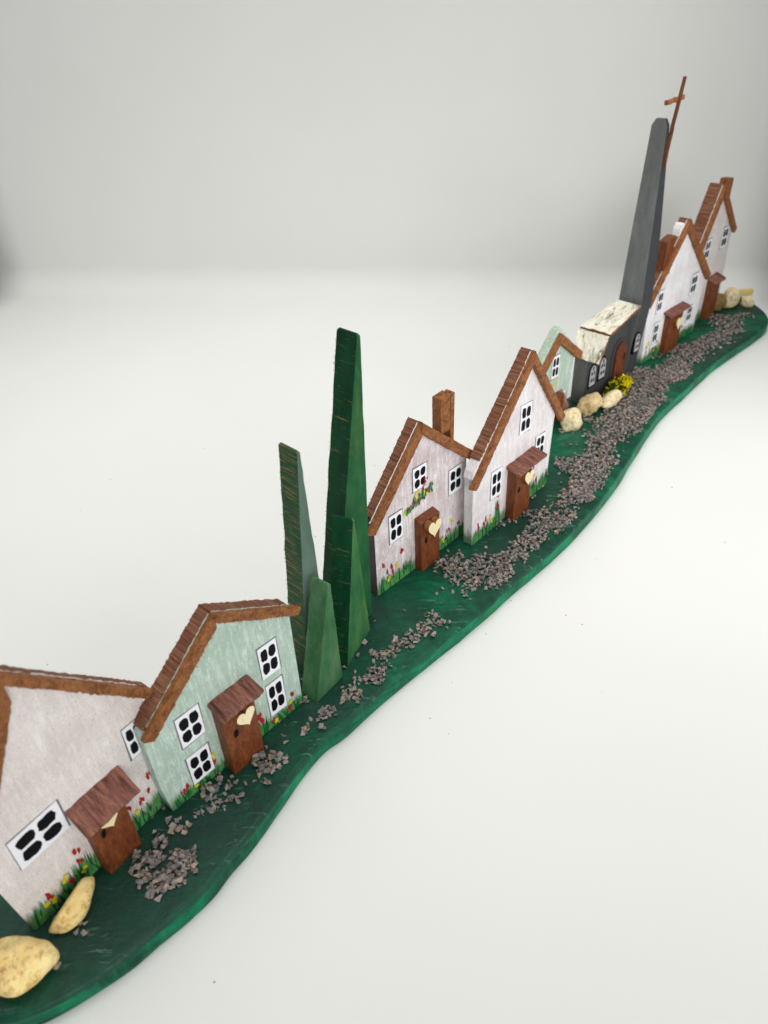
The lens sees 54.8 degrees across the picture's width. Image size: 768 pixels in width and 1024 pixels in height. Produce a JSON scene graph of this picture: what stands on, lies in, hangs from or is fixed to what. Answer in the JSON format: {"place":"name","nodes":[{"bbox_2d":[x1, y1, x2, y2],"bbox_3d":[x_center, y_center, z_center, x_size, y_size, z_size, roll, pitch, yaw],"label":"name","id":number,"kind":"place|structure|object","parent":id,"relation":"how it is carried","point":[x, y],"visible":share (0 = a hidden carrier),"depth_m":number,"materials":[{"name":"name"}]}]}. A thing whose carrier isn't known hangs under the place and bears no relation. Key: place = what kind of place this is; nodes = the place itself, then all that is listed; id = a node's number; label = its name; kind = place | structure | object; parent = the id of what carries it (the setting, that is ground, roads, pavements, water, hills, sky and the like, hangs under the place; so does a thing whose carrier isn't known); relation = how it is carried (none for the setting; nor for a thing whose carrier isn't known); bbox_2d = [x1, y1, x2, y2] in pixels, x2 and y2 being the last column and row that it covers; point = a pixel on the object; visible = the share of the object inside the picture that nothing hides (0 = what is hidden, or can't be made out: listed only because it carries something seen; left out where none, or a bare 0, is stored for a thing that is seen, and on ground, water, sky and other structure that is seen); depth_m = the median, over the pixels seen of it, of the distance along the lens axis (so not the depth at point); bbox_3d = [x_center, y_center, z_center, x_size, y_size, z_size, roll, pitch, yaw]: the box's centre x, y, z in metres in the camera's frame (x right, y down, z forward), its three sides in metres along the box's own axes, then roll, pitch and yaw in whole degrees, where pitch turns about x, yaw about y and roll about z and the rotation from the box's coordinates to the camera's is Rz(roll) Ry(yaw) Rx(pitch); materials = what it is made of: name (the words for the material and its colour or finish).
{"place":"outdoors","nodes":[
{"label":"outdoors","id":0,"kind":"place"},
{"bbox_2d":[0,0,767,1023],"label":"backdrop","id":1,"kind":"structure","parent":0,"point":[222,222],"depth_m":0.45,"materials":[{"name":"white paper"}]},
{"bbox_3d":[0.274,-0.166,0.579,0.011,0.008,0.008,-3,36,0],"label":"stone","id":2,"kind":"object","parent":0,"visible":0},
{"bbox_2d":[737,288,753,295],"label":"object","id":3,"kind":"object","parent":2,"relation":"on","point":[746,292],"visible":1,"depth_m":0.58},
{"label":"floor","id":4,"kind":"structure","parent":0,"visible":0},
{"bbox_2d":[0,303,767,1023],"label":"wooden board","id":5,"kind":"object","parent":4,"relation":"on","point":[128,927],"visible":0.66,"depth_m":0.27,"materials":[{"name":"green wood"}]},
{"bbox_2d":[0,935,59,997],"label":"stone","id":6,"kind":"object","parent":5,"relation":"on","point":[27,963],"visible":1,"depth_m":0.20,"materials":[{"name":"beige stone"}]},
{"bbox_2d":[49,876,94,933],"bbox_3d":[-0.090,0.115,0.216,0.007,0.009,0.017,14,51,22],"label":"stone","id":7,"kind":"object","parent":5,"relation":"on","point":[72,913],"visible":1,"depth_m":0.21,"materials":[{"name":"beige stone"}]},
{"bbox_2d":[0,664,162,929],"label":"wooden house","id":8,"kind":"structure","parent":5,"relation":"on","point":[80,799],"depth_m":0.21,"materials":[{"name":"pink paint"}]},
{"bbox_2d":[5,799,70,870],"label":"window","id":9,"kind":"structure","parent":8,"relation":"in","point":[44,829],"depth_m":0.20,"materials":[{"name":"white paint"}]},
{"bbox_2d":[64,765,141,873],"bbox_3d":[-0.081,0.095,0.223,0.009,0.033,0.019,21,42,29],"label":"door","id":10,"kind":"structure","parent":8,"relation":"in","point":[102,815],"depth_m":0.22,"materials":[{"name":"brown wood"}]},
{"bbox_2d":[120,720,140,760],"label":"window","id":11,"kind":"structure","parent":8,"relation":"in","point":[129,738],"depth_m":0.22,"materials":[{"name":"white paint"}]},
{"bbox_2d":[133,598,302,810],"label":"wooden house","id":12,"kind":"structure","parent":5,"relation":"on","point":[225,687],"depth_m":0.24,"materials":[{"name":"green paint"}]},
{"bbox_2d":[173,702,205,750],"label":"window","id":13,"kind":"structure","parent":12,"relation":"in","point":[189,726],"depth_m":0.23,"materials":[{"name":"white paint"}]},
{"bbox_2d":[184,741,214,784],"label":"window","id":14,"kind":"structure","parent":12,"relation":"in","point":[199,764],"depth_m":0.25,"materials":[{"name":"white paint"}]},
{"bbox_2d":[207,674,263,773],"bbox_3d":[-0.047,0.073,0.250,0.009,0.034,0.017,26,45,34],"label":"door","id":15,"kind":"structure","parent":12,"relation":"in","point":[234,714],"depth_m":0.24,"materials":[{"name":"brown wood"}]},
{"bbox_2d":[255,636,281,680],"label":"window","id":16,"kind":"structure","parent":12,"relation":"in","point":[268,656],"depth_m":0.25,"materials":[{"name":"white paint"}]},
{"bbox_2d":[265,674,286,716],"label":"window","id":17,"kind":"structure","parent":12,"relation":"in","point":[275,690],"depth_m":0.26,"materials":[{"name":"white paint"}]},
{"bbox_2d":[278,442,318,673],"bbox_3d":[-0.031,0.020,0.266,0.010,0.098,0.014,27,46,35],"label":"wooden tree","id":18,"kind":"object","parent":5,"relation":"on","point":[301,562],"visible":0.82,"depth_m":0.26,"materials":[{"name":"green paint"}]},
{"bbox_2d":[302,576,342,701],"bbox_3d":[-0.025,0.047,0.271,0.008,0.049,0.016,22,43,30],"label":"wooden tree","id":19,"kind":"object","parent":5,"relation":"on","point":[322,674],"visible":1,"depth_m":0.27,"materials":[{"name":"green wood"}]},
{"bbox_2d":[323,327,371,616],"bbox_3d":[-0.017,-0.005,0.278,0.011,0.125,0.025,27,45,35],"label":"wooden tree","id":20,"kind":"object","parent":5,"relation":"on","point":[347,493],"visible":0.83,"depth_m":0.27,"materials":[{"name":"green wood"}]},
{"bbox_2d":[331,514,369,666],"bbox_3d":[-0.015,0.029,0.284,0.009,0.062,0.022,12,38,20],"label":"wooden tree","id":21,"kind":"object","parent":5,"relation":"on","point":[350,610],"visible":0.99,"depth_m":0.28,"materials":[{"name":"green wood"}]},
{"bbox_2d":[52,312,754,969],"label":"gravel","id":22,"kind":"structure","parent":5,"relation":"on","point":[580,488],"depth_m":0.35,"materials":[{"name":"grey gravel"}]},
{"bbox_2d":[367,389,471,595],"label":"wooden house","id":23,"kind":"structure","parent":5,"relation":"on","point":[415,508],"depth_m":0.32,"materials":[{"name":"white paint"}]},
{"bbox_2d":[388,508,402,544],"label":"window","id":24,"kind":"structure","parent":23,"relation":"in","point":[395,521],"depth_m":0.31,"materials":[{"name":"white paint"}]},
{"bbox_2d":[412,461,426,493],"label":"window","id":25,"kind":"structure","parent":23,"relation":"in","point":[419,473],"depth_m":0.31,"materials":[{"name":"white paint"}]},
{"bbox_2d":[414,506,441,571],"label":"door","id":26,"kind":"structure","parent":23,"relation":"in","point":[426,525],"depth_m":0.33,"materials":[{"name":"brown wood"}]},
{"bbox_2d":[448,462,461,495],"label":"window","id":27,"kind":"structure","parent":23,"relation":"in","point":[454,474],"depth_m":0.33,"materials":[{"name":"white paint"}]},
{"bbox_2d":[463,347,565,544],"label":"wooden house","id":28,"kind":"structure","parent":5,"relation":"on","point":[505,473],"depth_m":0.34,"materials":[{"name":"white paint"}]},
{"bbox_2d":[489,466,502,500],"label":"window","id":29,"kind":"structure","parent":28,"relation":"in","point":[496,476],"depth_m":0.35,"materials":[{"name":"white paint"}]},
{"bbox_2d":[519,400,532,435],"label":"window","id":30,"kind":"structure","parent":28,"relation":"in","point":[526,409],"depth_m":0.35,"materials":[{"name":"white paint"}]},
{"bbox_2d":[505,446,546,520],"bbox_3d":[0.069,-0.013,0.362,0.009,0.032,0.024,25,45,34],"label":"door","id":31,"kind":"structure","parent":28,"relation":"in","point":[520,473],"depth_m":0.36,"materials":[{"name":"brown wood"}]},
{"bbox_2d":[535,431,545,451],"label":"window","id":32,"kind":"structure","parent":28,"relation":"in","point":[540,439],"depth_m":0.37,"materials":[{"name":"white paint"}]},
{"bbox_2d":[538,325,582,422],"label":"wooden house","id":33,"kind":"structure","parent":5,"relation":"on","point":[559,351],"depth_m":0.43,"materials":[{"name":"green paint"}]},
{"bbox_2d":[550,353,560,380],"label":"window","id":34,"kind":"structure","parent":33,"relation":"in","point":[555,363],"depth_m":0.43,"materials":[{"name":"white paint"}]},
{"bbox_2d":[554,389,568,422],"bbox_3d":[0.104,-0.063,0.442,0.007,0.016,0.015,27,46,35],"label":"door","id":35,"kind":"structure","parent":33,"relation":"in","point":[561,397],"depth_m":0.44,"materials":[{"name":"brown wood"}]},
{"bbox_2d":[560,407,582,431],"bbox_3d":[0.110,-0.054,0.434,0.013,0.014,0.012,-3,36,0],"label":"stone","id":36,"kind":"object","parent":5,"relation":"on","point":[572,420],"visible":0.89,"depth_m":0.43,"materials":[{"name":"beige stone"}]},
{"bbox_2d":[577,392,602,416],"bbox_3d":[0.124,-0.065,0.445,0.015,0.017,0.014,5,37,11],"label":"stone","id":37,"kind":"object","parent":5,"relation":"on","point":[589,404],"visible":1,"depth_m":0.44,"materials":[{"name":"beige stone"}]},
{"bbox_2d":[570,300,640,403],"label":"wooden church","id":38,"kind":"structure","parent":5,"relation":"on","point":[601,343],"depth_m":0.45,"materials":[{"name":"grey paint"}]},
{"bbox_2d":[587,363,596,389],"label":"window","id":39,"kind":"structure","parent":38,"relation":"in","point":[592,372],"depth_m":0.45,"materials":[{"name":"grey paint"}]},
{"bbox_2d":[596,356,606,381],"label":"window","id":40,"kind":"structure","parent":38,"relation":"in","point":[602,367],"depth_m":0.46,"materials":[{"name":"grey paint"}]},
{"bbox_2d":[611,341,626,380],"bbox_3d":[0.149,-0.094,0.470,0.002,0.029,0.013,28,46,36],"label":"door","id":41,"kind":"structure","parent":38,"relation":"in","point":[620,354],"depth_m":0.47,"materials":[{"name":"red wood"}]},
{"bbox_2d":[601,389,621,408],"bbox_3d":[0.139,-0.069,0.454,0.019,0.009,0.009,-34,45,-25],"label":"stone","id":42,"kind":"object","parent":5,"relation":"on","point":[611,398],"visible":1,"depth_m":0.45,"materials":[{"name":"beige stone"}]},
{"bbox_2d":[603,374,633,395],"bbox_3d":[0.151,-0.082,0.469,0.028,0.011,0.014,-31,44,-33],"label":"moss bush","id":43,"kind":"object","parent":5,"relation":"on","point":[620,383],"visible":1,"depth_m":0.47,"materials":[{"name":"yellow plant"}]},
{"bbox_2d":[619,76,686,374],"bbox_3d":[0.157,-0.162,0.444,0.016,0.170,0.020,28,46,36],"label":"church steeple","id":44,"kind":"object","parent":5,"relation":"on","point":[637,286],"visible":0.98,"depth_m":0.44,"materials":[{"name":"grey paint"}]},
{"bbox_2d":[630,332,640,354],"bbox_3d":[0.160,-0.109,0.473,0.004,0.014,0.008,28,46,36],"label":"window","id":45,"kind":"structure","parent":44,"relation":"in","point":[635,345],"depth_m":0.47,"materials":[{"name":"grey paint"}]},
{"bbox_2d":[636,217,710,363],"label":"wooden house","id":46,"kind":"structure","parent":5,"relation":"on","point":[682,272],"depth_m":0.49,"materials":[{"name":"white paint"}]},
{"bbox_2d":[650,318,661,347],"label":"window","id":47,"kind":"structure","parent":46,"relation":"in","point":[656,324],"depth_m":0.50,"materials":[{"name":"white paint"}]},
{"bbox_2d":[654,286,666,317],"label":"window","id":48,"kind":"structure","parent":46,"relation":"in","point":[661,293],"depth_m":0.48,"materials":[{"name":"white paint"}]},
{"bbox_2d":[658,301,690,353],"bbox_3d":[0.200,-0.126,0.510,0.007,0.030,0.027,29,46,36],"label":"door","id":49,"kind":"structure","parent":46,"relation":"in","point":[673,319],"depth_m":0.51,"materials":[{"name":"brown wood"}]},
{"bbox_2d":[684,301,694,326],"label":"window","id":50,"kind":"structure","parent":46,"relation":"in","point":[688,315],"depth_m":0.53,"materials":[{"name":"white paint"}]},
{"bbox_2d":[687,269,700,298],"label":"window","id":51,"kind":"structure","parent":46,"relation":"in","point":[694,279],"depth_m":0.51,"materials":[{"name":"white paint"}]},
{"bbox_2d":[694,177,736,321],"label":"wooden house","id":52,"kind":"structure","parent":5,"relation":"on","point":[715,226],"depth_m":0.52,"materials":[{"name":"pink paint"}]},
{"bbox_2d":[704,238,711,259],"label":"window","id":53,"kind":"structure","parent":52,"relation":"in","point":[707,247],"depth_m":0.52,"materials":[{"name":"white paint"}]},
{"bbox_2d":[700,272,725,319],"bbox_3d":[0.246,-0.161,0.554,0.008,0.032,0.016,26,45,34],"label":"door","id":54,"kind":"structure","parent":52,"relation":"in","point":[713,283],"depth_m":0.55,"materials":[{"name":"brown wood"}]},
{"bbox_2d":[719,225,729,249],"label":"window","id":55,"kind":"structure","parent":52,"relation":"in","point":[726,229],"depth_m":0.54,"materials":[{"name":"white paint"}]},
{"bbox_2d":[714,293,726,311],"bbox_3d":[0.257,-0.161,0.569,0.016,0.014,0.011,-29,43,-32],"label":"stone","id":56,"kind":"object","parent":5,"relation":"on","point":[721,301],"visible":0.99,"depth_m":0.56,"materials":[{"name":"brown stone"}]},
{"bbox_2d":[723,287,740,307],"bbox_3d":[0.267,-0.165,0.572,0.014,0.018,0.011,-15,37,-16],"label":"stone","id":57,"kind":"object","parent":5,"relation":"on","point":[733,295],"visible":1,"depth_m":0.57,"materials":[{"name":"beige stone"}]},
{"bbox_2d":[741,296,754,307],"bbox_3d":[0.281,-0.163,0.574,0.009,0.008,0.008,-3,36,0],"label":"stone","id":58,"kind":"object","parent":5,"relation":"on","point":[747,301],"visible":1,"depth_m":0.57,"materials":[{"name":"beige stone"}]}
]}

